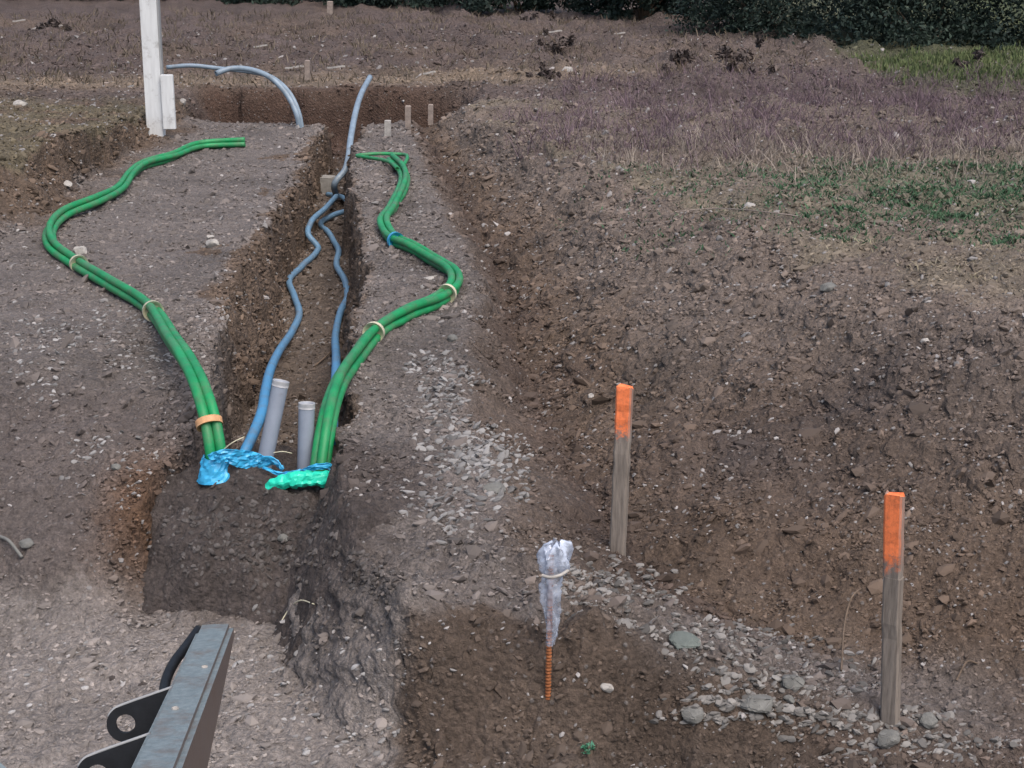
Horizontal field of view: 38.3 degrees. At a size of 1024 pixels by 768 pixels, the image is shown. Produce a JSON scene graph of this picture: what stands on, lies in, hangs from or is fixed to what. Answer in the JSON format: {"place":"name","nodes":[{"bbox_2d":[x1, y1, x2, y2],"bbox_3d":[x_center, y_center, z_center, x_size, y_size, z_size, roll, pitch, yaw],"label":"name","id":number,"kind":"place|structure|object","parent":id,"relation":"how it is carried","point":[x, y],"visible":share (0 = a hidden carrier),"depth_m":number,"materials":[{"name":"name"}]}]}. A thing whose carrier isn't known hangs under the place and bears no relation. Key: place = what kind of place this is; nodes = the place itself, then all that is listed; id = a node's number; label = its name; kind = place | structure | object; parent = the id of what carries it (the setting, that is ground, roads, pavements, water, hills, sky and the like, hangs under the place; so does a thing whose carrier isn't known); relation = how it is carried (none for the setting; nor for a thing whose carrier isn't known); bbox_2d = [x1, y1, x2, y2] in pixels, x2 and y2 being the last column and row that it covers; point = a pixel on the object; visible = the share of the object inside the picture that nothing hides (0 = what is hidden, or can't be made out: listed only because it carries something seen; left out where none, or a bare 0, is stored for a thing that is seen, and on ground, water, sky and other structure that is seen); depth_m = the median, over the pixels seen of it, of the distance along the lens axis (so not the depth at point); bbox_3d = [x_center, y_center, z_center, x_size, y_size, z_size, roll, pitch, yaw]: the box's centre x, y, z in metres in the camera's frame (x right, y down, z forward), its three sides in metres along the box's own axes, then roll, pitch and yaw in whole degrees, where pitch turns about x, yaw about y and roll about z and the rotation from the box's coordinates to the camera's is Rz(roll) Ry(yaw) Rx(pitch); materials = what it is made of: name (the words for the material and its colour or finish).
{"place":"outdoors","nodes":[
{"label":"outdoors","id":0,"kind":"place"},
{"bbox_2d":[0,624,233,767],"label":"steel beam","id":1,"kind":"structure","parent":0,"point":[175,723],"depth_m":3.21,"materials":[{"name":"grey metal"}]},
{"bbox_2d":[0,0,1023,767],"bbox_3d":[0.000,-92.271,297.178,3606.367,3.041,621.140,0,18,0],"label":"ground","id":2,"kind":"structure","parent":0,"point":[326,104],"depth_m":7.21,"materials":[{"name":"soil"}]},
{"bbox_2d":[0,535,23,558],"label":"stick","id":3,"kind":"object","parent":2,"relation":"on","point":[14,547],"visible":1,"depth_m":6.24,"materials":[{"name":"grey wood"}]},
{"bbox_2d":[13,100,27,105],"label":"stone","id":4,"kind":"object","parent":2,"relation":"on","point":[19,102],"visible":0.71,"depth_m":15.81,"materials":[{"name":"white stone"}]},
{"bbox_2d":[19,538,33,548],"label":"stone","id":5,"kind":"object","parent":2,"relation":"on","point":[26,543],"visible":1,"depth_m":6.25,"materials":[{"name":"grey stone"}]},
{"bbox_2d":[35,17,72,31],"bbox_3d":[-7.792,-6.117,25.104,0.650,0.300,0.402,0,18,0],"label":"brush clump","id":6,"kind":"object","parent":2,"relation":"on","point":[53,22],"visible":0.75,"depth_m":25.01,"materials":[{"name":"brown plant"}]},
{"bbox_2d":[64,180,71,186],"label":"stone","id":7,"kind":"object","parent":2,"relation":"on","point":[67,183],"visible":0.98,"depth_m":12.26,"materials":[{"name":"white stone"}]},
{"bbox_2d":[73,246,86,254],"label":"stone","id":8,"kind":"object","parent":2,"relation":"on","point":[77,250],"visible":0.84,"depth_m":10.19,"materials":[{"name":"white stone"}]},
{"bbox_2d":[0,299,191,483],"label":"gravel patch","id":9,"kind":"object","parent":2,"relation":"on","point":[20,361],"visible":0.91,"depth_m":7.68,"materials":[{"name":"grey gravel"}]},
{"bbox_2d":[111,463,120,469],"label":"stone","id":10,"kind":"object","parent":2,"relation":"on","point":[116,466],"visible":1,"depth_m":6.60,"materials":[{"name":"grey stone"}]},
{"bbox_2d":[42,137,245,459],"bbox_3d":[-2.663,-0.978,10.595,1.406,0.488,8.717,-3,18,-9],"label":"conduit bundle","id":11,"kind":"object","parent":2,"relation":"on","point":[209,422],"visible":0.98,"depth_m":8.98,"materials":[{"name":"green plastic"}]},
{"bbox_2d":[197,455,229,484],"bbox_3d":[-1.340,0.385,6.638,0.168,0.128,0.174,0,18,0],"label":"blue tape","id":12,"kind":"object","parent":11,"relation":"attached to","point":[210,473],"visible":0.81,"depth_m":6.58,"materials":[{"name":"blue plastic"}]},
{"bbox_2d":[207,449,283,470],"bbox_3d":[-1.201,0.339,6.628,0.337,0.150,0.089,-8,19,-23],"label":"blue tape","id":13,"kind":"object","parent":11,"relation":"attached to","point":[245,459],"visible":1,"depth_m":6.61,"materials":[{"name":"blue plastic"}]},
{"bbox_2d":[139,0,175,136],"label":"white post","id":14,"kind":"object","parent":2,"relation":"on","point":[159,100],"visible":0.85,"depth_m":15.08,"materials":[{"name":"paint"}]},
{"bbox_2d":[180,98,185,104],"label":"stone","id":15,"kind":"object","parent":2,"relation":"on","point":[182,100],"visible":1,"depth_m":16.90,"materials":[{"name":"beige stone"}]},
{"bbox_2d":[206,239,218,247],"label":"stone","id":16,"kind":"object","parent":2,"relation":"on","point":[210,243],"visible":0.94,"depth_m":10.27,"materials":[{"name":"white stone"}]},
{"bbox_2d":[6,604,456,764],"bbox_3d":[-1.105,0.977,5.665,1.987,0.377,1.010,4,18,13],"label":"gravel patch","id":17,"kind":"object","parent":2,"relation":"on","point":[306,750],"visible":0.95,"depth_m":5.47,"materials":[{"name":"grey gravel"}]},
{"bbox_2d":[166,63,303,126],"bbox_3d":[-3.056,-3.241,16.600,1.752,0.695,0.323,7,19,21],"label":"riser pipe","id":18,"kind":"object","parent":2,"relation":"on","point":[192,65],"visible":0.69,"depth_m":16.67,"materials":[{"name":"plastic"}]},
{"bbox_2d":[109,411,392,685],"bbox_3d":[-0.940,0.553,6.827,1.580,0.734,2.630,0,18,0],"label":"soil pile","id":19,"kind":"object","parent":2,"relation":"on","point":[209,589],"visible":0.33,"depth_m":6.26,"materials":[{"name":"brown soil"}]},
{"bbox_2d":[143,477,403,617],"bbox_3d":[-1.024,0.714,5.998,0.836,0.448,1.585,-7,19,-21],"label":"soil face","id":20,"kind":"object","parent":19,"relation":"on","point":[365,588],"visible":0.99,"depth_m":6.29,"materials":[{"name":"soil"},{"name":"stone"}]},
{"bbox_2d":[258,379,289,468],"bbox_3d":[-1.105,0.212,6.760,0.201,0.474,0.078,-12,21,-34],"label":"upright pipe","id":21,"kind":"object","parent":19,"relation":"on","point":[274,414],"visible":0.82,"depth_m":6.72,"materials":[{"name":"grey plastic"}]},
{"bbox_2d":[277,534,287,541],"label":"stone","id":22,"kind":"object","parent":19,"relation":"on","point":[281,537],"visible":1,"depth_m":6.41,"materials":[{"name":"grey stone"}]},
{"bbox_2d":[265,470,328,489],"bbox_3d":[-0.953,0.432,6.581,0.312,0.105,0.096,0,18,0],"label":"green plastic tape","id":23,"kind":"object","parent":19,"relation":"on","point":[297,479],"visible":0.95,"depth_m":6.55,"materials":[{"name":"green plastic"}]},
{"bbox_2d":[282,600,313,619],"bbox_3d":[-0.855,0.920,5.963,0.048,0.174,0.254,-16,23,-40],"label":"stalk","id":24,"kind":"object","parent":19,"relation":"on","point":[295,603],"visible":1,"depth_m":5.96,"materials":[{"name":"beige plant"}]},
{"bbox_2d":[297,401,314,469],"bbox_3d":[-0.953,0.296,6.800,0.078,0.435,0.130,7,19,22],"label":"upright pipe","id":25,"kind":"object","parent":19,"relation":"on","point":[306,413],"visible":0.75,"depth_m":6.76,"materials":[{"name":"grey plastic"}]},
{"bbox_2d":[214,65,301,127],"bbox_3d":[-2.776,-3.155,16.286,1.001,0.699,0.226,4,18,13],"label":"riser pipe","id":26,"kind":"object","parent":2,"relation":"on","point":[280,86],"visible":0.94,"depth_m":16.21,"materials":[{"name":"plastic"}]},
{"bbox_2d":[216,0,330,5],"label":"hedge bush","id":27,"kind":"object","parent":2,"relation":"on","point":[291,3],"visible":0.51,"depth_m":32.67,"materials":[{"name":"green plant"}]},
{"bbox_2d":[240,194,338,450],"bbox_3d":[-1.593,-0.741,10.745,0.298,0.549,8.201,-1,18,-4],"label":"water pipe","id":28,"kind":"object","parent":2,"relation":"on","point":[249,442],"visible":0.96,"depth_m":9.57,"materials":[{"name":"blue plastic"}]},
{"bbox_2d":[285,65,303,68],"bbox_3d":[-2.916,-4.244,19.726,0.252,0.043,0.054,0,18,0],"label":"wood scrap","id":29,"kind":"object","parent":2,"relation":"on","point":[293,66],"visible":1,"depth_m":19.71,"materials":[{"name":"beige wood"}]},
{"bbox_2d":[305,60,309,79],"bbox_3d":[-2.594,-3.982,18.666,0.073,0.244,0.063,0,18,0],"label":"peg","id":30,"kind":"object","parent":2,"relation":"on","point":[307,69],"visible":0.97,"depth_m":18.63,"materials":[{"name":"brown wood"}]},
{"bbox_2d":[313,349,331,366],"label":"twig","id":31,"kind":"object","parent":2,"relation":"on","point":[321,360],"visible":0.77,"depth_m":9.69,"materials":[{"name":"brown wood"}]},
{"bbox_2d":[320,175,335,193],"bbox_3d":[-1.954,-2.096,15.533,0.218,0.199,0.210,-2,18,-6],"label":"concrete block","id":32,"kind":"object","parent":2,"relation":"on","point":[326,181],"depth_m":15.44,"materials":[{"name":"beige concrete"}]},
{"bbox_2d":[327,1,332,14],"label":"peg","id":33,"kind":"object","parent":2,"relation":"on","point":[330,7],"visible":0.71,"depth_m":29.05,"materials":[{"name":"brown wood"}]},
{"bbox_2d":[318,192,348,444],"bbox_3d":[-1.374,-0.837,11.008,0.317,0.554,8.484,-2,18,-5],"label":"water pipe","id":34,"kind":"object","parent":2,"relation":"on","point":[336,356],"visible":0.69,"depth_m":11.58,"materials":[{"name":"blue plastic"}]},
{"bbox_2d":[327,65,344,68],"bbox_3d":[-2.326,-4.187,19.454,0.249,0.043,0.055,4,18,12],"label":"wood scrap","id":35,"kind":"object","parent":2,"relation":"on","point":[335,67],"visible":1,"depth_m":19.44,"materials":[{"name":"beige wood"}]},
{"bbox_2d":[331,75,372,194],"bbox_3d":[-1.718,-2.740,16.108,0.201,0.952,3.235,0,18,0],"label":"riser pipe","id":36,"kind":"object","parent":2,"relation":"on","point":[340,175],"visible":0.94,"depth_m":15.27,"materials":[{"name":"plastic"}]},
{"bbox_2d":[355,152,408,169],"bbox_3d":[-1.070,-2.105,13.871,0.496,0.069,1.068,-9,19,-26],"label":"conduit loop","id":37,"kind":"object","parent":2,"relation":"on","point":[369,155],"visible":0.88,"depth_m":14.07,"materials":[{"name":"green plastic"}]},
{"bbox_2d":[310,152,462,485],"bbox_3d":[-0.703,-0.847,10.322,0.721,0.408,7.806,-1,18,-2],"label":"conduit bundle","id":38,"kind":"object","parent":2,"relation":"on","point":[374,333],"visible":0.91,"depth_m":8.42,"materials":[{"name":"green plastic"}]},
{"bbox_2d":[262,463,331,474],"bbox_3d":[-0.958,0.428,6.651,0.335,0.178,0.068,3,18,9],"label":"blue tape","id":39,"kind":"object","parent":38,"relation":"attached to","point":[317,466],"visible":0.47,"depth_m":6.62,"materials":[{"name":"blue plastic"}]},
{"bbox_2d":[384,120,390,135],"bbox_3d":[-1.309,-2.686,15.510,0.070,0.185,0.065,0,18,0],"label":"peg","id":40,"kind":"object","parent":2,"relation":"on","point":[387,127],"visible":0.95,"depth_m":15.48,"materials":[{"name":"beige wood"}]},
{"bbox_2d":[323,0,453,8],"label":"hedge bush","id":41,"kind":"object","parent":2,"relation":"on","point":[411,3],"visible":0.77,"depth_m":31.57,"materials":[{"name":"green plant"}]},
{"bbox_2d":[405,105,410,128],"bbox_3d":[-1.135,-2.891,16.075,0.067,0.297,0.061,0,18,0],"label":"peg","id":42,"kind":"object","parent":2,"relation":"on","point":[408,116],"visible":0.87,"depth_m":16.04,"materials":[{"name":"brown wood"}]},
{"bbox_2d":[0,5,818,120],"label":"field weeds","id":43,"kind":"object","parent":2,"relation":"on","point":[361,45],"visible":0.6,"depth_m":21.78,"materials":[{"name":"brown plant"}]},
{"bbox_2d":[423,275,436,279],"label":"stone","id":44,"kind":"object","parent":2,"relation":"on","point":[430,278],"visible":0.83,"depth_m":9.58,"materials":[{"name":"white stone"}]},
{"bbox_2d":[428,104,432,124],"bbox_3d":[-0.909,-3.011,16.456,0.059,0.228,0.055,0,18,0],"label":"peg","id":45,"kind":"object","parent":2,"relation":"on","point":[430,114],"visible":0.95,"depth_m":16.43,"materials":[{"name":"brown wood"}]},
{"bbox_2d":[447,334,457,341],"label":"stone","id":46,"kind":"object","parent":2,"relation":"on","point":[451,337],"visible":0.94,"depth_m":8.26,"materials":[{"name":"beige stone"}]},
{"bbox_2d":[396,349,542,544],"bbox_3d":[-0.214,0.280,6.921,0.732,0.283,2.437,0,18,0],"label":"gravel patch","id":47,"kind":"object","parent":2,"relation":"on","point":[477,451],"visible":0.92,"depth_m":6.59,"materials":[{"name":"grey gravel"}]},
{"bbox_2d":[483,482,505,493],"bbox_3d":[-0.075,0.447,6.280,0.100,0.043,0.074,0,18,0],"label":"stone","id":48,"kind":"object","parent":2,"relation":"on","point":[497,487],"visible":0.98,"depth_m":6.26,"materials":[{"name":"grey stone"}]},
{"bbox_2d":[420,0,594,12],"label":"hedge bush","id":49,"kind":"object","parent":2,"relation":"on","point":[485,5],"visible":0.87,"depth_m":30.22,"materials":[{"name":"green plant"}]},
{"bbox_2d":[512,61,561,79],"bbox_3d":[0.281,-3.948,18.633,0.664,0.295,0.364,6,19,19],"label":"brush clump","id":50,"kind":"object","parent":2,"relation":"on","point":[545,72],"visible":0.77,"depth_m":18.54,"materials":[{"name":"brown plant"}]},
{"bbox_2d":[545,555,553,699],"bbox_3d":[0.129,0.916,5.143,0.021,0.682,0.048,6,18,18],"label":"rebar","id":51,"kind":"object","parent":2,"relation":"on","point":[548,665],"visible":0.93,"depth_m":5.13,"materials":[{"name":"metal"}]},
{"bbox_2d":[536,539,573,598],"bbox_3d":[0.153,0.726,5.082,0.126,0.398,0.115,-5,18,-16],"label":"plastic bag","id":52,"kind":"object","parent":51,"relation":"on","point":[557,561],"visible":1,"depth_m":5.04,"materials":[{"name":"white"}]},
{"bbox_2d":[518,10,581,23],"bbox_3d":[0.714,-6.824,27.593,1.213,0.374,0.492,0,18,0],"label":"brush clump","id":53,"kind":"object","parent":2,"relation":"on","point":[551,16],"visible":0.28,"depth_m":27.51,"materials":[{"name":"brown plant"}]},
{"bbox_2d":[537,27,575,51],"bbox_3d":[0.685,-5.087,21.811,0.519,0.400,0.509,11,21,32],"label":"brush clump","id":54,"kind":"object","parent":2,"relation":"on","point":[561,43],"visible":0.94,"depth_m":21.72,"materials":[{"name":"brown plant"}]},
{"bbox_2d":[562,67,572,71],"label":"stone","id":55,"kind":"object","parent":2,"relation":"on","point":[570,69],"visible":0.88,"depth_m":19.05,"materials":[{"name":"beige stone"}]},
{"bbox_2d":[581,741,595,756],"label":"green sprig","id":56,"kind":"object","parent":2,"relation":"on","point":[589,752],"visible":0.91,"depth_m":5.12,"materials":[{"name":"green plant"}]},
{"bbox_2d":[600,683,613,692],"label":"stone","id":57,"kind":"object","parent":2,"relation":"on","point":[607,687],"visible":1,"depth_m":5.19,"materials":[{"name":"white stone"}]},
{"bbox_2d":[609,383,633,556],"bbox_3d":[0.446,0.483,6.091,0.077,0.990,0.081,6,18,17],"label":"survey stake","id":58,"kind":"object","parent":2,"relation":"on","point":[622,462],"visible":0.79,"depth_m":6.03,"materials":[{"name":"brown wood"}]},
{"bbox_2d":[565,0,732,20],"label":"hedge bush","id":59,"kind":"object","parent":2,"relation":"on","point":[613,8],"visible":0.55,"depth_m":28.60,"materials":[{"name":"green plant"}]},
{"bbox_2d":[661,48,696,71],"bbox_3d":[2.174,-4.225,19.338,0.524,0.392,0.230,-10,20,-30],"label":"brush clump","id":60,"kind":"object","parent":2,"relation":"on","point":[683,55],"visible":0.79,"depth_m":19.30,"materials":[{"name":"brown plant"}]},
{"bbox_2d":[669,631,700,649],"bbox_3d":[0.631,0.940,5.394,0.107,0.050,0.092,-8,19,-23],"label":"stone","id":61,"kind":"object","parent":2,"relation":"on","point":[678,640],"visible":1,"depth_m":5.38,"materials":[{"name":"grey stone"}]},
{"bbox_2d":[681,707,703,723],"bbox_3d":[0.635,1.171,5.192,0.078,0.058,0.063,0,18,0],"label":"stone","id":62,"kind":"object","parent":2,"relation":"on","point":[691,716],"visible":1,"depth_m":5.17,"materials":[{"name":"grey stone"}]},
{"bbox_2d":[675,208,797,216],"bbox_3d":[1.575,-1.182,10.116,0.992,0.107,0.194,16,23,41],"label":"stick","id":63,"kind":"object","parent":2,"relation":"on","point":[739,209],"visible":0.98,"depth_m":10.15,"materials":[{"name":"brown wood"}]},
{"bbox_2d":[714,36,778,74],"bbox_3d":[2.963,-4.150,18.698,0.829,0.545,0.543,0,18,0],"label":"brush clump","id":64,"kind":"object","parent":2,"relation":"on","point":[725,53],"visible":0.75,"depth_m":18.57,"materials":[{"name":"brown plant"}]},
{"bbox_2d":[743,202,754,207],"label":"stone","id":65,"kind":"object","parent":2,"relation":"on","point":[748,204],"visible":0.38,"depth_m":10.26,"materials":[{"name":"white stone"}]},
{"bbox_2d":[488,54,1023,175],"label":"dead weeds","id":66,"kind":"object","parent":2,"relation":"on","point":[874,102],"visible":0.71,"depth_m":14.89,"materials":[{"name":"brown plant"}]},
{"bbox_2d":[507,546,1020,765],"bbox_3d":[0.961,1.010,5.460,1.824,0.506,0.992,10,20,28],"label":"gravel patch","id":67,"kind":"object","parent":2,"relation":"on","point":[730,704],"visible":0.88,"depth_m":5.27,"materials":[{"name":"grey gravel"}]},
{"bbox_2d":[740,693,772,712],"bbox_3d":[0.861,1.129,5.209,0.130,0.059,0.098,0,18,0],"label":"stone","id":68,"kind":"object","parent":67,"relation":"on","point":[759,703],"visible":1,"depth_m":5.18,"materials":[{"name":"grey stone"}]},
{"bbox_2d":[663,0,906,39],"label":"hedge bush","id":69,"kind":"object","parent":2,"relation":"on","point":[747,17],"visible":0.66,"depth_m":24.69,"materials":[{"name":"green plant"}]},
{"bbox_2d":[555,146,1023,264],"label":"ground cover","id":70,"kind":"object","parent":2,"relation":"on","point":[936,214],"visible":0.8,"depth_m":10.50,"materials":[{"name":"plant"}]},
{"bbox_2d":[784,695,794,703],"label":"stone","id":71,"kind":"object","parent":2,"relation":"on","point":[789,699],"visible":1,"depth_m":5.24,"materials":[{"name":"grey stone"}]},
{"bbox_2d":[780,674,804,690],"bbox_3d":[1.010,1.066,5.287,0.087,0.075,0.067,0,18,0],"label":"stone","id":72,"kind":"object","parent":2,"relation":"on","point":[788,681],"visible":1,"depth_m":5.26,"materials":[{"name":"grey stone"}]},
{"bbox_2d":[572,119,1023,185],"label":"straw grass","id":73,"kind":"structure","parent":2,"relation":"on","point":[887,148],"depth_m":12.32,"materials":[{"name":"beige plant"}]},
{"bbox_2d":[820,280,836,291],"bbox_3d":[1.767,-0.542,8.198,0.122,0.062,0.084,-13,22,-36],"label":"stone","id":74,"kind":"object","parent":2,"relation":"on","point":[827,287],"visible":1,"depth_m":8.17,"materials":[{"name":"beige stone"}]},
{"bbox_2d":[840,587,861,671],"bbox_3d":[1.287,0.936,5.666,0.044,0.137,0.468,6,19,19],"label":"root","id":75,"kind":"object","parent":2,"relation":"on","point":[845,618],"visible":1,"depth_m":5.71,"materials":[{"name":"brown wood"}]},
{"bbox_2d":[877,729,899,748],"bbox_3d":[1.333,1.259,5.213,0.089,0.067,0.071,0,18,0],"label":"stone","id":76,"kind":"object","parent":2,"relation":"on","point":[887,738],"visible":1,"depth_m":5.19,"materials":[{"name":"grey stone"}]},
{"bbox_2d":[880,490,904,724],"bbox_3d":[1.341,0.936,5.199,0.133,1.176,0.056,10,20,28],"label":"survey stake","id":77,"kind":"object","parent":2,"relation":"on","point":[893,563],"visible":0.88,"depth_m":5.13,"materials":[{"name":"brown wood"}]},
{"bbox_2d":[776,0,1023,50],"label":"hedge bush","id":78,"kind":"object","parent":2,"relation":"on","point":[908,28],"visible":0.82,"depth_m":22.47,"materials":[{"name":"green plant"}]},
{"bbox_2d":[806,235,1022,283],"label":"straw litter","id":79,"kind":"object","parent":2,"relation":"on","point":[955,267],"visible":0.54,"depth_m":8.44,"materials":[{"name":"beige plant"}]},
{"bbox_2d":[920,712,937,728],"bbox_3d":[1.491,1.207,5.265,0.073,0.059,0.054,0,18,0],"label":"stone","id":80,"kind":"object","parent":2,"relation":"on","point":[928,720],"visible":1,"depth_m":5.25,"materials":[{"name":"grey stone"}]},
{"bbox_2d":[836,41,1023,86],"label":"lawn grass","id":81,"kind":"structure","parent":2,"relation":"on","point":[936,58],"depth_m":19.45,"materials":[{"name":"green plant"}]},
{"bbox_2d":[956,660,977,680],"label":"twig","id":82,"kind":"object","parent":2,"relation":"on","point":[964,664],"visible":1,"depth_m":5.59,"materials":[{"name":"brown wood"}]},
{"bbox_2d":[952,47,985,68],"bbox_3d":[6.019,-4.206,19.389,0.435,0.457,0.510,0,18,0],"label":"brush clump","id":83,"kind":"object","parent":2,"relation":"on","point":[978,54],"visible":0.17,"depth_m":19.34,"materials":[{"name":"brown plant"}]},
{"bbox_2d":[926,0,1023,50],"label":"hedge bush","id":84,"kind":"object","parent":2,"relation":"on","point":[1010,39],"visible":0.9,"depth_m":22.14,"materials":[{"name":"green plant"}]}
]}

